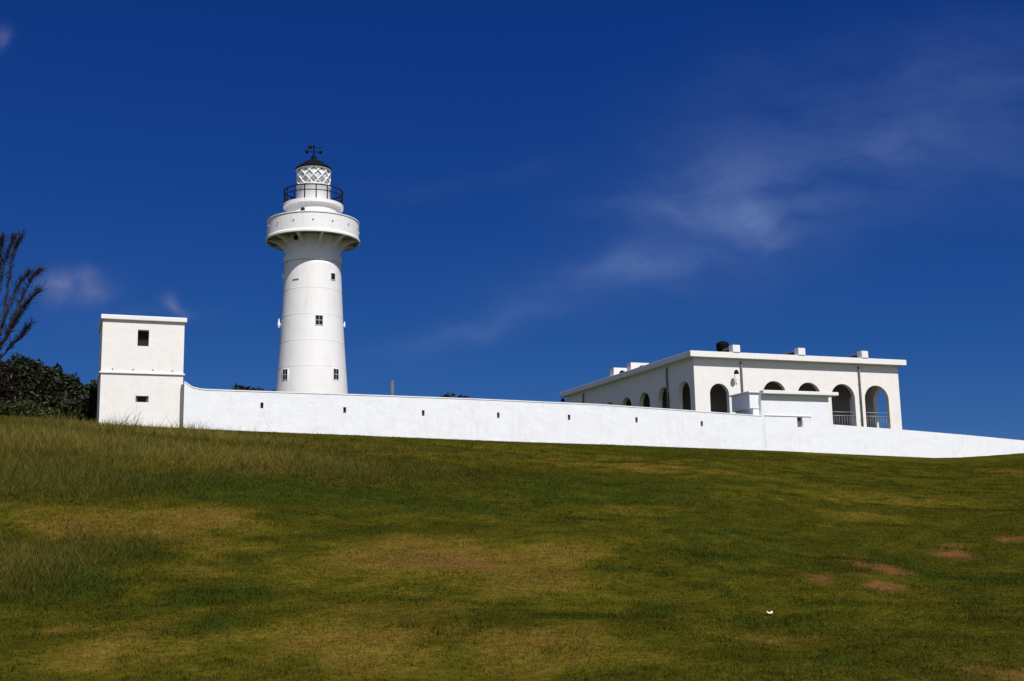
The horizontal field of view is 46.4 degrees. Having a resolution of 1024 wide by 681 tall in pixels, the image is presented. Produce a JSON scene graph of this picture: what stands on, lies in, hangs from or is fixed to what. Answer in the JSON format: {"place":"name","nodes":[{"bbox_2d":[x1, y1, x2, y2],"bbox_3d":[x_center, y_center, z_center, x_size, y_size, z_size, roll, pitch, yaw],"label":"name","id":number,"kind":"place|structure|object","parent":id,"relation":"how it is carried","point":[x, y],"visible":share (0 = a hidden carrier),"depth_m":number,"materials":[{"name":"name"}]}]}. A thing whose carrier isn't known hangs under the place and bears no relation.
{"place":"outdoors","nodes":[
{"label":"outdoors","id":0,"kind":"place"},
{"bbox_2d":[0,400,1023,680],"bbox_3d":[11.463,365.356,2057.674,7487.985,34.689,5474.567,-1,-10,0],"label":"ground","id":1,"kind":"structure","parent":0,"point":[390,609],"depth_m":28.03,"materials":[{"name":"green plant"}]},
{"bbox_2d":[0,362,21,405],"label":"shrub","id":2,"kind":"object","parent":1,"relation":"on","point":[12,382],"visible":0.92,"depth_m":77.55,"materials":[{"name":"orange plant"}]},
{"bbox_2d":[0,226,49,357],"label":"bare tree","id":3,"kind":"object","parent":1,"relation":"on","point":[14,321],"visible":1,"depth_m":86.27,"materials":[{"name":"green plant"}]},
{"bbox_2d":[0,352,56,413],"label":"shrub","id":4,"kind":"object","parent":1,"relation":"on","point":[28,370],"visible":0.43,"depth_m":79.15,"materials":[{"name":"green plant"}]},
{"bbox_2d":[0,400,62,418],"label":"shrub","id":5,"kind":"object","parent":1,"relation":"on","point":[6,409],"visible":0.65,"depth_m":74.79,"materials":[{"name":"green plant"}]},
{"bbox_2d":[33,363,91,421],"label":"shrub","id":6,"kind":"object","parent":1,"relation":"on","point":[74,395],"visible":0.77,"depth_m":78.92,"materials":[{"name":"green plant"}]},
{"bbox_2d":[80,379,97,422],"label":"shrub","id":7,"kind":"object","parent":1,"relation":"on","point":[92,388],"visible":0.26,"depth_m":81.01,"materials":[{"name":"green plant"}]},
{"bbox_2d":[96,314,186,427],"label":"square tower","id":8,"kind":"structure","parent":1,"relation":"on","point":[141,360],"depth_m":74.96,"materials":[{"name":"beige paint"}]},
{"bbox_2d":[137,331,148,345],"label":"window","id":9,"kind":"structure","parent":8,"relation":"in","point":[142,335],"depth_m":75.71,"materials":[{"name":"black glass"}]},
{"bbox_2d":[230,383,274,390],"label":"tree","id":10,"kind":"object","parent":1,"relation":"on","point":[240,387],"visible":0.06,"depth_m":120.12,"materials":[{"name":"green plant"}]},
{"bbox_2d":[265,145,359,393],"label":"lighthouse","id":11,"kind":"object","parent":1,"relation":"on","point":[313,232],"visible":0.88,"depth_m":101.15,"materials":[{"name":"white paint"}]},
{"bbox_2d":[282,369,288,380],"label":"window","id":12,"kind":"structure","parent":11,"relation":"in","point":[284,371],"depth_m":99.71,"materials":[{"name":"black glass"}]},
{"bbox_2d":[315,315,322,324],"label":"window","id":13,"kind":"structure","parent":11,"relation":"in","point":[318,318],"depth_m":100.32,"materials":[{"name":"black glass"}]},
{"bbox_2d":[330,272,335,279],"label":"window","id":14,"kind":"structure","parent":11,"relation":"in","point":[332,275],"depth_m":101.92,"materials":[{"name":"black glass"}]},
{"bbox_2d":[333,368,338,379],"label":"window","id":15,"kind":"structure","parent":11,"relation":"in","point":[335,371],"depth_m":100.18,"materials":[{"name":"black glass"}]},
{"bbox_2d":[391,380,393,394],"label":"stone post","id":16,"kind":"object","parent":1,"relation":"on","point":[392,387],"visible":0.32,"depth_m":112.81,"materials":[{"name":"white stone"}]},
{"bbox_2d":[440,392,469,397],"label":"tree","id":17,"kind":"object","parent":1,"relation":"on","point":[452,394],"visible":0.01,"depth_m":120.39,"materials":[{"name":"green plant"}]},
{"bbox_2d":[180,381,763,449],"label":"perimeter wall","id":18,"kind":"structure","parent":1,"relation":"on","point":[434,417],"depth_m":81.50,"materials":[{"name":"white paint"}]},
{"bbox_2d":[559,345,905,429],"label":"arcaded house","id":19,"kind":"structure","parent":1,"relation":"on","point":[710,381],"depth_m":111.72,"materials":[{"name":"beige paint"}]},
{"bbox_2d":[716,341,728,351],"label":"water tank","id":20,"kind":"object","parent":19,"relation":"on","point":[721,346],"visible":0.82,"depth_m":109.22,"materials":[{"name":"black plastic"}]},
{"bbox_2d":[729,390,838,452],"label":"annex","id":21,"kind":"object","parent":1,"relation":"on","point":[796,421],"visible":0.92,"depth_m":90.82,"materials":[{"name":"white paint"}]},
{"bbox_2d":[797,418,800,426],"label":"window","id":22,"kind":"structure","parent":21,"relation":"in","point":[798,419],"depth_m":91.19,"materials":[{"name":"grey glass"}]},
{"bbox_2d":[830,424,1023,457],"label":"perimeter wall","id":23,"kind":"structure","parent":1,"relation":"on","point":[857,440],"depth_m":94.47,"materials":[{"name":"white paint"}]},
{"bbox_2d":[0,0,1023,439],"label":"sky","id":24,"kind":"structure","parent":0,"point":[546,197],"materials":[{"name":"blue"}]}
]}

